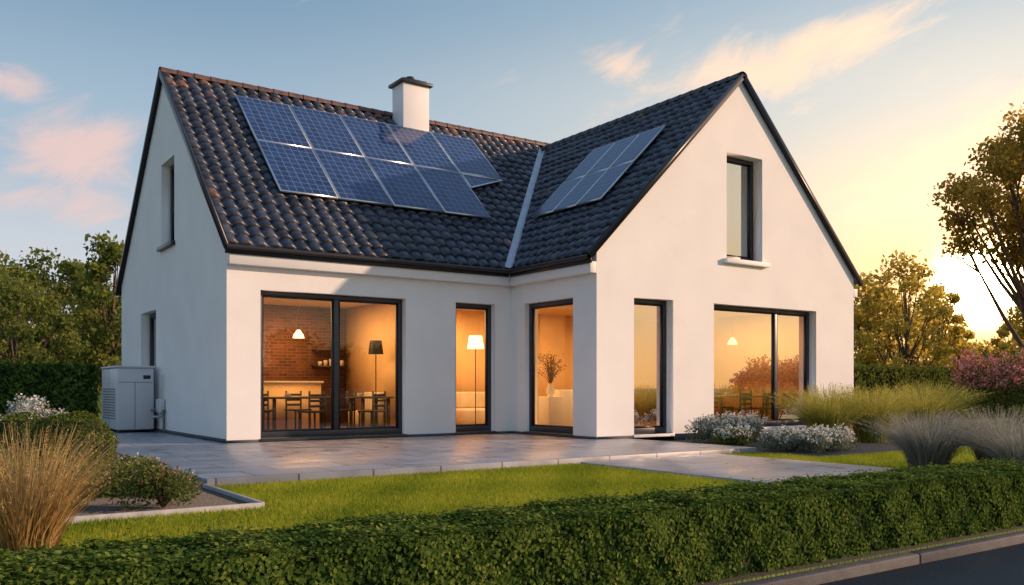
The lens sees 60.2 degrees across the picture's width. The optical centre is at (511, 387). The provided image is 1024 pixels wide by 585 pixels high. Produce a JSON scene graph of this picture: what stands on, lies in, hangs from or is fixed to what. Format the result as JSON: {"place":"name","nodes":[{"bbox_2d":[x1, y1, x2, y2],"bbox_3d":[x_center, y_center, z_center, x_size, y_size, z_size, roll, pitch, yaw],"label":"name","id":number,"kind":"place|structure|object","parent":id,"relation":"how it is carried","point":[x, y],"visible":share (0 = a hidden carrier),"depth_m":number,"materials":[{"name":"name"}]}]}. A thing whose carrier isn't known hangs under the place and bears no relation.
{"place":"outdoors","nodes":[
{"label":"outdoors","id":0,"kind":"place"},
{"bbox_2d":[264,297,572,315],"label":"ceiling","id":1,"kind":"structure","parent":0,"point":[567,310],"depth_m":21.06,"materials":[{"name":"paint"}]},
{"bbox_2d":[104,430,756,486],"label":"patio terrace","id":2,"kind":"structure","parent":0,"point":[208,462],"depth_m":13.44,"materials":[{"name":"stone"}]},
{"bbox_2d":[101,366,164,432],"bbox_3d":[-8.703,0.255,20.237,0.900,1.490,2.450,0,0,-35],"label":"heat pump unit","id":3,"kind":"object","parent":2,"relation":"on","point":[127,398],"visible":0.95,"depth_m":19.76,"materials":[{"name":"grey metal"}]},
{"bbox_2d":[122,85,245,440],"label":"wall side","id":4,"kind":"structure","parent":2,"relation":"on","point":[188,288],"depth_m":18.33,"materials":[{"name":"white paint"}]},
{"bbox_2d":[150,313,155,418],"bbox_3d":[-8.416,-0.525,21.079,0.090,2.550,1.550,0,0,-35],"label":"frame","id":5,"kind":"object","parent":4,"relation":"attached to","point":[153,315],"visible":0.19,"depth_m":21.62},
{"bbox_2d":[153,318,155,411],"bbox_3d":[-8.416,-0.532,21.079,0.001,2.365,1.380,0,0,-35],"label":"glass","id":6,"kind":"object","parent":5,"relation":"attached to","point":[154,342],"visible":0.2,"depth_m":21.46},
{"bbox_2d":[118,73,544,293],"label":"roof main back","id":7,"kind":"structure","parent":4,"relation":"on","point":[142,176],"depth_m":21.54,"materials":[{"name":"tile"}]},
{"bbox_2d":[115,70,159,295],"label":"verge","id":8,"kind":"structure","parent":7,"relation":"attached to","point":[138,179],"depth_m":21.37,"materials":[{"name":"grey metal"}]},
{"bbox_2d":[158,68,227,248],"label":"verge","id":9,"kind":"structure","parent":7,"relation":"attached to","point":[216,220],"depth_m":17.24,"materials":[{"name":"grey metal"}]},
{"bbox_2d":[158,66,549,145],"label":"ridge","id":10,"kind":"structure","parent":7,"relation":"on","point":[219,80],"depth_m":21.72,"materials":[{"name":"tile"}]},
{"bbox_2d":[246,266,511,439],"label":"wall wing","id":11,"kind":"structure","parent":2,"relation":"on","point":[428,356],"depth_m":18.18,"materials":[{"name":"paint"}]},
{"bbox_2d":[261,290,401,437],"bbox_3d":[-3.507,-0.435,17.276,3.000,2.750,0.090,0,0,-35],"label":"frame","id":12,"kind":"object","parent":11,"relation":"attached to","point":[336,431],"visible":0.69,"depth_m":17.29,"materials":[{"name":"metal"}]},
{"bbox_2d":[262,295,397,431],"bbox_3d":[-3.507,-0.452,17.276,2.830,2.546,0.050,0,0,-35],"label":"sash","id":13,"kind":"object","parent":12,"relation":"attached to","point":[332,362],"visible":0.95,"depth_m":17.26,"materials":[{"name":"grey metal"}]},
{"bbox_2d":[456,303,490,431],"bbox_3d":[-0.891,-0.435,19.085,1.000,2.750,0.090,0,0,-35],"label":"frame","id":14,"kind":"object","parent":11,"relation":"attached to","point":[487,427],"visible":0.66,"depth_m":19.29,"materials":[{"name":"metal"}]},
{"bbox_2d":[456,307,486,425],"bbox_3d":[-0.891,-0.452,19.085,0.830,2.546,0.050,0,0,-35],"label":"sash","id":15,"kind":"object","parent":14,"relation":"attached to","point":[485,367],"visible":0.61,"depth_m":19.29,"materials":[{"name":"grey metal"}]},
{"bbox_2d":[150,426,852,442],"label":"plinth","id":16,"kind":"structure","parent":2,"relation":"on","point":[681,436],"depth_m":18.07,"materials":[{"name":"concrete"}]},
{"bbox_2d":[512,275,584,435],"bbox_3d":[0.762,-0.775,18.654,0.350,3.550,2.880,0,0,-35],"label":"wall return","id":17,"kind":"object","parent":2,"relation":"on","point":[524,296],"depth_m":18.91,"materials":[{"name":"paint"}]},
{"bbox_2d":[529,298,572,433],"bbox_3d":[0.882,-0.435,18.463,0.090,2.750,1.670,0,0,-35],"label":"frame","id":18,"kind":"object","parent":17,"relation":"attached to","point":[551,429],"visible":0.43,"depth_m":18.99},
{"bbox_2d":[532,303,572,427],"bbox_3d":[0.882,-0.452,18.463,0.050,2.546,1.500,0,0,-35],"label":"sash","id":19,"kind":"object","parent":18,"relation":"attached to","point":[533,366],"visible":0.57,"depth_m":19.04,"materials":[{"name":"grey metal"}]},
{"bbox_2d":[585,82,853,436],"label":"wall gable","id":20,"kind":"structure","parent":2,"relation":"on","point":[666,241],"depth_m":18.78,"materials":[{"name":"paint"}]},
{"bbox_2d":[227,253,856,296],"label":"cornice","id":21,"kind":"structure","parent":20,"relation":"attached to","point":[347,268],"depth_m":17.47,"materials":[{"name":"paint"}]},
{"bbox_2d":[225,249,591,276],"bbox_3d":[-2.016,-2.465,17.550,6.754,0.130,2.522,0,0,-11],"label":"eave board","id":22,"kind":"object","parent":21,"relation":"on","point":[348,261],"visible":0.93,"depth_m":17.40,"materials":[{"name":"grey metal"}]},
{"bbox_2d":[163,72,540,268],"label":"roof","id":23,"kind":"structure","parent":22,"relation":"on","point":[253,205],"depth_m":18.50,"materials":[{"name":"tile"}]},
{"bbox_2d":[235,95,502,218],"bbox_3d":[-2.839,-5.239,20.504,6.290,2.700,2.896,0,0,-35],"label":"solar panel array","id":24,"kind":"object","parent":23,"relation":"on","point":[310,152],"visible":1,"depth_m":20.06,"materials":[{"name":"blue glass"}]},
{"bbox_2d":[388,76,432,132],"bbox_3d":[-2.608,-6.800,22.755,0.910,2.400,0.760,0,0,-35],"label":"chimney","id":25,"kind":"object","parent":23,"relation":"on","point":[410,101],"visible":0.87,"depth_m":22.50,"materials":[{"name":"white paint"}]},
{"bbox_2d":[505,148,544,267],"bbox_3d":[0.411,-4.739,22.240,0.184,4.288,6.394,0,0,9],"label":"valley flashing","id":26,"kind":"object","parent":23,"relation":"attached to","point":[510,260],"visible":1,"depth_m":21.57,"materials":[{"name":"metal"}]},
{"bbox_2d":[226,243,508,273],"bbox_3d":[-2.552,-2.515,17.389,6.100,0.100,0.100,0,0,-35],"label":"gutter","id":27,"kind":"object","parent":22,"relation":"on","point":[346,256],"visible":1,"depth_m":17.09,"materials":[{"name":"grey metal"}]},
{"bbox_2d":[508,254,589,273],"bbox_3d":[0.690,-2.515,18.020,0.100,0.100,2.740,0,0,-35],"label":"gutter","id":28,"kind":"object","parent":22,"relation":"on","point":[551,263],"visible":1,"depth_m":17.85,"materials":[{"name":"grey metal"}]},
{"bbox_2d":[513,78,736,267],"bbox_3d":[1.221,-4.696,21.107,4.431,4.352,7.225,0,0,-35],"label":"roof","id":29,"kind":"object","parent":20,"relation":"on","point":[573,231],"visible":0.77,"depth_m":19.37,"materials":[{"name":"tile"}]},
{"bbox_2d":[532,125,665,217],"bbox_3d":[1.935,-4.893,20.115,1.904,1.882,2.490,0,0,-35],"label":"solar panel array","id":30,"kind":"object","parent":29,"relation":"on","point":[597,174],"visible":1,"depth_m":19.95,"materials":[{"name":"blue glass"}]},
{"bbox_2d":[540,71,747,149],"bbox_3d":[2.970,-6.860,22.398,0.274,0.140,7.389,0,0,-35],"label":"ridge cross","id":31,"kind":"object","parent":29,"relation":"attached to","point":[715,83],"visible":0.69,"depth_m":21.62,"materials":[{"name":"tile"}]},
{"bbox_2d":[587,73,744,256],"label":"verge","id":32,"kind":"structure","parent":29,"relation":"attached to","point":[650,183],"depth_m":17.98,"materials":[{"name":"grey metal"}]},
{"bbox_2d":[634,298,665,433],"bbox_3d":[2.743,-0.435,18.145,1.090,2.750,0.090,0,0,-35],"label":"frame","id":33,"kind":"object","parent":20,"relation":"attached to","point":[654,429],"visible":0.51,"depth_m":18.37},
{"bbox_2d":[634,305,660,425],"bbox_3d":[2.743,-0.443,18.145,0.920,2.565,0.001,0,0,-35],"label":"glass","id":34,"kind":"object","parent":33,"relation":"attached to","point":[647,365],"visible":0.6,"depth_m":18.18,"materials":[{"name":"glass"}]},
{"bbox_2d":[634,303,662,427],"bbox_3d":[2.743,-0.452,18.145,0.920,2.546,0.050,0,0,-35],"label":"sash","id":35,"kind":"object","parent":33,"relation":"attached to","point":[661,365],"visible":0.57,"depth_m":18.37,"materials":[{"name":"grey metal"}]},
{"bbox_2d":[619,79,857,284],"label":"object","id":36,"kind":"object","parent":20,"relation":"on","point":[855,282],"visible":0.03,"depth_m":20.61,"materials":[{"name":"tile"}]},
{"bbox_2d":[743,74,863,286],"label":"verge","id":37,"kind":"structure","parent":36,"relation":"attached to","point":[789,157],"depth_m":20.48,"materials":[{"name":"grey metal"}]},
{"bbox_2d":[727,157,752,260],"bbox_3d":[4.963,-3.960,19.752,1.170,2.320,0.090,0,0,-35],"label":"frame","id":38,"kind":"object","parent":20,"relation":"attached to","point":[751,195],"visible":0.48,"depth_m":20.00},
{"bbox_2d":[727,163,747,256],"bbox_3d":[4.963,-3.967,19.752,1.000,2.135,0.001,0,0,-35],"label":"glass","id":39,"kind":"object","parent":38,"relation":"attached to","point":[737,210],"visible":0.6,"depth_m":19.82,"materials":[{"name":"glass"}]},
{"bbox_2d":[727,161,749,258],"bbox_3d":[4.963,-3.977,19.752,1.000,2.116,0.050,0,0,-35],"label":"sash","id":40,"kind":"object","parent":38,"relation":"attached to","point":[748,166],"visible":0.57,"depth_m":20.00,"materials":[{"name":"grey metal"}]},
{"bbox_2d":[714,305,808,425],"bbox_3d":[5.626,-0.465,20.138,3.500,2.690,0.090,0,0,-35],"label":"frame","id":41,"kind":"object","parent":20,"relation":"attached to","point":[775,422],"visible":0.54,"depth_m":20.42,"materials":[{"name":"metal"}]},
{"bbox_2d":[714,310,803,418],"bbox_3d":[5.626,-0.472,20.138,3.330,2.505,0.001,0,0,-35],"label":"glass","id":42,"kind":"object","parent":41,"relation":"attached to","point":[743,363],"visible":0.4,"depth_m":20.05,"materials":[{"name":"glass"}]},
{"bbox_2d":[714,309,805,420],"bbox_3d":[5.626,-0.482,20.138,3.330,2.486,0.050,0,0,-35],"label":"sash","id":43,"kind":"object","parent":41,"relation":"attached to","point":[804,316],"visible":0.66,"depth_m":20.47,"materials":[{"name":"grey metal"}]},
{"bbox_2d":[59,461,897,549],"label":"lawn grass","id":44,"kind":"structure","parent":0,"point":[97,527],"depth_m":7.90,"materials":[{"name":"plant"}]},
{"bbox_2d":[323,426,673,438],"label":"floor","id":45,"kind":"structure","parent":0,"point":[629,438],"depth_m":18.57,"materials":[{"name":"brown wood"}]},
{"bbox_2d":[264,381,323,429],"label":"kitchen island","id":46,"kind":"structure","parent":45,"relation":"on","point":[276,388],"depth_m":19.79,"materials":[{"name":"paint"}]},
{"bbox_2d":[264,393,330,429],"bbox_3d":[-4.504,0.530,18.648,1.500,0.840,0.900,0,0,-35],"label":"dining table","id":47,"kind":"object","parent":45,"relation":"on","point":[287,395],"visible":0.62,"depth_m":18.24,"materials":[{"name":"brown wood"}]},
{"bbox_2d":[284,391,311,428],"bbox_3d":[-4.712,0.510,19.476,0.440,0.880,0.440,0,0,44],"label":"dining chair","id":48,"kind":"object","parent":45,"relation":"on","point":[294,404],"visible":0.72,"depth_m":19.50,"materials":[{"name":"black paint"}]},
{"bbox_2d":[264,304,345,426],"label":"brick wall","id":49,"kind":"structure","parent":45,"relation":"on","point":[288,356],"depth_m":21.32,"materials":[{"name":"brick"}]},
{"bbox_2d":[297,391,326,428],"bbox_3d":[-4.077,0.510,18.031,0.440,0.880,0.440,0,0,44],"label":"dining chair","id":50,"kind":"object","parent":45,"relation":"on","point":[310,406],"visible":0.89,"depth_m":17.91,"materials":[{"name":"black paint"}]},
{"bbox_2d":[348,392,383,424],"bbox_3d":[-3.347,0.475,20.298,0.580,0.750,0.800,0,0,-35],"label":"armchair","id":51,"kind":"object","parent":45,"relation":"on","point":[368,404],"visible":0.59,"depth_m":20.08,"materials":[{"name":"beige fabric"}]},
{"bbox_2d":[345,393,394,426],"bbox_3d":[-3.084,0.530,19.143,0.800,0.840,0.800,0,0,-35],"label":"dining table","id":52,"kind":"object","parent":45,"relation":"on","point":[360,396],"visible":0.78,"depth_m":19.04,"materials":[{"name":"brown wood"}]},
{"bbox_2d":[346,304,394,426],"bbox_3d":[-3.116,-0.505,20.641,0.150,2.910,3.700,0,0,-35],"label":"partition","id":53,"kind":"object","parent":45,"relation":"on","point":[365,324],"visible":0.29,"depth_m":20.82,"materials":[{"name":"paint"}]},
{"bbox_2d":[357,391,386,426],"bbox_3d":[-2.920,0.510,18.466,0.440,0.880,0.440,0,0,32],"label":"dining chair","id":54,"kind":"object","parent":45,"relation":"on","point":[372,411],"visible":0.91,"depth_m":18.39,"materials":[{"name":"black paint"}]},
{"bbox_2d":[368,340,383,426],"bbox_3d":[-3.004,-0.045,19.502,0.340,1.990,0.340,0,0,-35],"label":"floor lamp","id":55,"kind":"object","parent":45,"relation":"on","point":[375,347],"visible":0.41,"depth_m":19.39,"materials":[{"name":"black paint"}]},
{"bbox_2d":[456,392,484,423],"bbox_3d":[-0.786,0.500,21.534,1.400,0.800,0.920,0,0,-35],"label":"sofa","id":56,"kind":"object","parent":45,"relation":"on","point":[465,407],"visible":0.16,"depth_m":21.36,"materials":[{"name":"beige fabric"}]},
{"bbox_2d":[467,335,483,423],"bbox_3d":[-0.847,-0.130,20.568,0.400,2.160,0.400,0,0,-35],"label":"floor lamp","id":57,"kind":"object","parent":45,"relation":"on","point":[475,342],"visible":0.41,"depth_m":20.45,"materials":[{"name":"black paint"}]},
{"bbox_2d":[456,309,572,396],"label":"wall","id":58,"kind":"structure","parent":45,"relation":"on","point":[555,334],"depth_m":23.61,"materials":[{"name":"paint"}]},
{"bbox_2d":[538,390,572,425],"bbox_3d":[1.064,0.500,20.742,0.756,0.900,1.694,0,0,28],"label":"cabinet","id":59,"kind":"object","parent":45,"relation":"on","point":[556,408],"visible":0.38,"depth_m":20.12,"materials":[{"name":"wood"}]},
{"bbox_2d":[538,353,565,396],"bbox_3d":[0.886,-0.323,20.150,0.779,1.046,0.741,0,0,-16],"label":"vase with dried branches","id":60,"kind":"object","parent":59,"relation":"on","point":[550,390],"visible":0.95,"depth_m":20.12,"materials":[{"name":"plant"}]},
{"bbox_2d":[0,0,1023,362],"label":"sky","id":61,"kind":"structure","parent":0,"point":[874,103],"materials":[{"name":"blue"}]},
{"bbox_2d":[62,394,1023,584],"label":"lawn","id":62,"kind":"structure","parent":0,"point":[99,405],"depth_m":6.34,"materials":[{"name":"plant"}]},
{"bbox_2d":[0,264,35,359],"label":"deciduous tree","id":63,"kind":"object","parent":62,"relation":"on","point":[4,325],"visible":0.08,"depth_m":32.30,"materials":[{"name":"green plant"}]},
{"bbox_2d":[0,252,46,360],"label":"deciduous tree","id":64,"kind":"object","parent":62,"relation":"on","point":[24,276],"visible":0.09,"depth_m":40.84,"materials":[{"name":"green plant"}]},
{"bbox_2d":[0,250,83,364],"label":"deciduous tree","id":65,"kind":"object","parent":62,"relation":"on","point":[53,296],"visible":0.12,"depth_m":45.70,"materials":[{"name":"green plant"}]},
{"bbox_2d":[0,270,89,363],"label":"deciduous tree","id":66,"kind":"object","parent":62,"relation":"on","point":[11,303],"visible":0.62,"depth_m":29.88,"materials":[{"name":"green plant"}]},
{"bbox_2d":[0,357,101,417],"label":"side hedge","id":67,"kind":"object","parent":62,"relation":"on","point":[72,387],"visible":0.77,"depth_m":22.96,"materials":[{"name":"green plant"}]},
{"bbox_2d":[20,246,120,366],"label":"deciduous tree","id":68,"kind":"object","parent":62,"relation":"on","point":[73,269],"visible":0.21,"depth_m":47.23,"materials":[{"name":"green plant"}]},
{"bbox_2d":[0,421,148,554],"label":"ornamental grass","id":69,"kind":"object","parent":62,"relation":"on","point":[32,511],"depth_m":5.30,"materials":[{"name":"plant"}]},
{"bbox_2d":[32,257,121,395],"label":"deciduous tree","id":70,"kind":"object","parent":62,"relation":"on","point":[62,280],"visible":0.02,"depth_m":51.38,"materials":[{"name":"green plant"}]},
{"bbox_2d":[60,230,123,384],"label":"deciduous tree","id":71,"kind":"object","parent":62,"relation":"on","point":[100,272],"visible":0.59,"depth_m":42.93,"materials":[{"name":"green plant"}]},
{"bbox_2d":[2,458,247,516],"bbox_3d":[-10.653,1.192,12.542,8.740,0.215,16.850,0,0,-35],"label":"planting bed","id":72,"kind":"object","parent":62,"relation":"on","point":[205,497],"depth_m":8.28,"materials":[{"name":"gravel"}]},
{"bbox_2d":[0,411,44,469],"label":"boxwood ball","id":73,"kind":"object","parent":72,"relation":"on","point":[21,422],"visible":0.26,"depth_m":11.47,"materials":[{"name":"green plant"}]},
{"bbox_2d":[5,393,68,419],"bbox_3d":[-8.204,0.600,15.132,1.231,1.020,1.259,0,0,-3],"label":"white flowering shrub","id":74,"kind":"object","parent":72,"relation":"on","point":[31,405],"visible":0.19,"depth_m":15.21,"materials":[{"name":"grey plant"}]},
{"bbox_2d":[5,445,79,480],"bbox_3d":[-5.129,0.867,9.619,0.817,0.474,0.686,0,0,-8],"label":"spreading shrub","id":75,"kind":"object","parent":72,"relation":"on","point":[28,454],"visible":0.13,"depth_m":9.63,"materials":[{"name":"green plant"}]},
{"bbox_2d":[7,463,108,506],"bbox_3d":[-4.092,0.883,7.979,0.812,0.435,0.798,0,0,-35],"label":"flowering shrub","id":76,"kind":"object","parent":72,"relation":"on","point":[95,494],"visible":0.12,"depth_m":7.95,"materials":[{"name":"green plant"}]},
{"bbox_2d":[24,410,119,468],"bbox_3d":[-5.431,0.693,10.949,1.072,0.831,1.050,0,0,-35],"label":"boxwood ball","id":77,"kind":"object","parent":72,"relation":"on","point":[88,422],"visible":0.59,"depth_m":10.71,"materials":[{"name":"green plant"}]},
{"bbox_2d":[57,458,149,497],"bbox_3d":[-4.076,0.908,8.935,0.943,0.392,0.677,0,0,-1],"label":"spreading shrub","id":78,"kind":"object","parent":72,"relation":"on","point":[113,489],"visible":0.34,"depth_m":8.80,"materials":[{"name":"green plant"}]},
{"bbox_2d":[104,452,159,472],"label":"spreading shrub","id":79,"kind":"object","parent":72,"relation":"on","point":[131,458],"visible":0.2,"depth_m":10.19,"materials":[{"name":"green plant"}]},
{"bbox_2d":[108,457,202,510],"bbox_3d":[-3.192,0.859,7.922,0.794,0.477,0.713,0,0,-17],"label":"flowering shrub","id":80,"kind":"object","parent":72,"relation":"on","point":[153,484],"visible":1,"depth_m":7.87,"materials":[{"name":"green plant"}]},
{"bbox_2d":[643,420,1008,456],"bbox_3d":[10.229,1.192,21.965,18.190,0.215,7.300,0,0,-35],"label":"planting bed","id":81,"kind":"object","parent":62,"relation":"on","point":[861,448],"visible":0.1,"depth_m":15.78,"materials":[{"name":"soil"}]},
{"bbox_2d":[684,411,745,442],"bbox_3d":[3.983,0.783,17.364,1.129,0.649,1.001,0,0,-35],"label":"white flowering shrub","id":82,"kind":"object","parent":81,"relation":"on","point":[706,427],"visible":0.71,"depth_m":17.25,"materials":[{"name":"grey plant"}]},
{"bbox_2d":[711,423,761,446],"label":"white flowering shrub","id":83,"kind":"object","parent":81,"relation":"on","point":[740,435],"visible":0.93,"depth_m":16.01,"materials":[{"name":"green plant"}]},
{"bbox_2d":[734,410,767,441],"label":"white flowering shrub","id":84,"kind":"object","parent":81,"relation":"on","point":[753,422],"visible":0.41,"depth_m":17.82,"materials":[{"name":"grey plant"}]},
{"bbox_2d":[756,424,832,452],"bbox_3d":[4.732,0.856,14.897,0.929,0.501,1.258,0,0,-35],"label":"white flowering shrub","id":85,"kind":"object","parent":81,"relation":"on","point":[778,439],"visible":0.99,"depth_m":14.70,"materials":[{"name":"grey plant"}]},
{"bbox_2d":[804,423,859,450],"bbox_3d":[5.469,0.852,15.290,0.886,0.507,0.975,0,0,40],"label":"white flowering shrub","id":86,"kind":"object","parent":81,"relation":"on","point":[839,438],"visible":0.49,"depth_m":15.11,"materials":[{"name":"grey plant"}]},
{"bbox_2d":[766,380,899,443],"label":"feather grass","id":87,"kind":"object","parent":81,"relation":"on","point":[820,410],"depth_m":16.78,"materials":[{"name":"plant"}]},
{"bbox_2d":[808,383,946,442],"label":"feather grass","id":88,"kind":"object","parent":81,"relation":"on","point":[864,436],"depth_m":17.30,"materials":[{"name":"plant"}]},
{"bbox_2d":[866,380,990,434],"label":"feather grass","id":89,"kind":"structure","parent":81,"relation":"on","point":[937,404],"depth_m":18.46,"materials":[{"name":"plant"}]},
{"bbox_2d":[888,379,998,427],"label":"feather grass","id":90,"kind":"object","parent":81,"relation":"on","point":[962,403],"depth_m":19.49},
{"bbox_2d":[927,102,1023,351],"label":"broadleaf tree","id":91,"kind":"object","parent":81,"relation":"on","point":[1005,165],"visible":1,"depth_m":25.14,"materials":[{"name":"green plant"}]},
{"bbox_2d":[944,344,1023,424],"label":"pink flowering shrub","id":92,"kind":"object","parent":81,"relation":"on","point":[1004,378],"visible":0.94,"depth_m":19.93,"materials":[{"name":"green plant"}]},
{"bbox_2d":[692,525,1023,584],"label":"hedge soil strip","id":93,"kind":"object","parent":62,"relation":"on","point":[788,569],"depth_m":5.69,"materials":[{"name":"soil"}]},
{"bbox_2d":[0,454,1023,584],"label":"front hedge","id":94,"kind":"object","parent":93,"relation":"on","point":[693,536],"visible":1,"depth_m":4.61,"materials":[{"name":"green plant"}]},
{"bbox_2d":[854,271,917,369],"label":"background tree","id":95,"kind":"object","parent":62,"relation":"on","point":[858,317],"visible":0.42,"depth_m":47.20,"materials":[{"name":"green plant"}]},
{"bbox_2d":[854,286,930,364],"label":"background tree","id":96,"kind":"object","parent":62,"relation":"on","point":[895,353],"visible":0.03,"depth_m":59.67,"materials":[{"name":"green plant"}]},
{"bbox_2d":[854,248,954,368],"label":"background tree","id":97,"kind":"object","parent":62,"relation":"on","point":[912,278],"visible":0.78,"depth_m":45.52,"materials":[{"name":"green plant"}]},
{"bbox_2d":[848,406,1015,467],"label":"lavender grass","id":98,"kind":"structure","parent":62,"relation":"on","point":[933,443],"depth_m":11.50,"materials":[{"name":"plant"}]},
{"bbox_2d":[854,360,1022,419],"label":"boundary hedge","id":99,"kind":"object","parent":62,"relation":"on","point":[872,377],"visible":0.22,"depth_m":28.19,"materials":[{"name":"green plant"}]},
{"bbox_2d":[901,282,979,368],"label":"background tree","id":100,"kind":"object","parent":62,"relation":"on","point":[958,332],"visible":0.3,"depth_m":49.63,"materials":[{"name":"green plant"}]},
{"bbox_2d":[987,322,1023,368],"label":"background tree","id":101,"kind":"object","parent":62,"relation":"on","point":[1003,331],"visible":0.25,"depth_m":54.05,"materials":[{"name":"green plant"}]},
{"bbox_2d":[998,300,1023,363],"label":"background tree","id":102,"kind":"object","parent":62,"relation":"on","point":[1017,321],"visible":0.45,"depth_m":44.35,"materials":[{"name":"green plant"}]},
{"bbox_2d":[213,450,904,506],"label":"lawn grass","id":103,"kind":"structure","parent":0,"point":[278,492],"depth_m":10.18,"materials":[{"name":"plant"}]},
{"bbox_2d":[580,454,894,484],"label":"garden path","id":104,"kind":"structure","parent":0,"point":[734,467],"depth_m":11.84,"materials":[{"name":"concrete"}]},
{"bbox_2d":[787,446,976,467],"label":"lawn grass","id":105,"kind":"structure","parent":0,"point":[962,455],"depth_m":13.20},
{"bbox_2d":[819,543,1023,584],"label":"road","id":106,"kind":"structure","parent":0,"point":[1001,566],"depth_m":5.62,"materials":[{"name":"asphalt"}]},
{"bbox_2d":[909,404,1023,462],"bbox_3d":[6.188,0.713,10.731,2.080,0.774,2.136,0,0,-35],"label":"lavender grass","id":107,"kind":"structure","parent":0,"point":[1008,448],"depth_m":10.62,"materials":[{"name":"plant"}]},
{"bbox_3d":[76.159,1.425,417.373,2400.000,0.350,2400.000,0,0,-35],"label":"ground","id":108,"kind":"structure","parent":0,"visible":0},
{"bbox_2d":[66,484,264,523],"bbox_3d":[-6.383,1.173,6.368,8.742,0.255,1.945,0,0,-35],"label":"bed edging","id":109,"kind":"object","parent":108,"relation":"on","point":[250,501],"visible":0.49,"depth_m":7.70,"materials":[{"name":"stone"}]},
{"bbox_2d":[732,530,1023,584],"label":"kerb","id":110,"kind":"structure","parent":108,"relation":"on","point":[818,576],"depth_m":5.73,"materials":[{"name":"concrete"}]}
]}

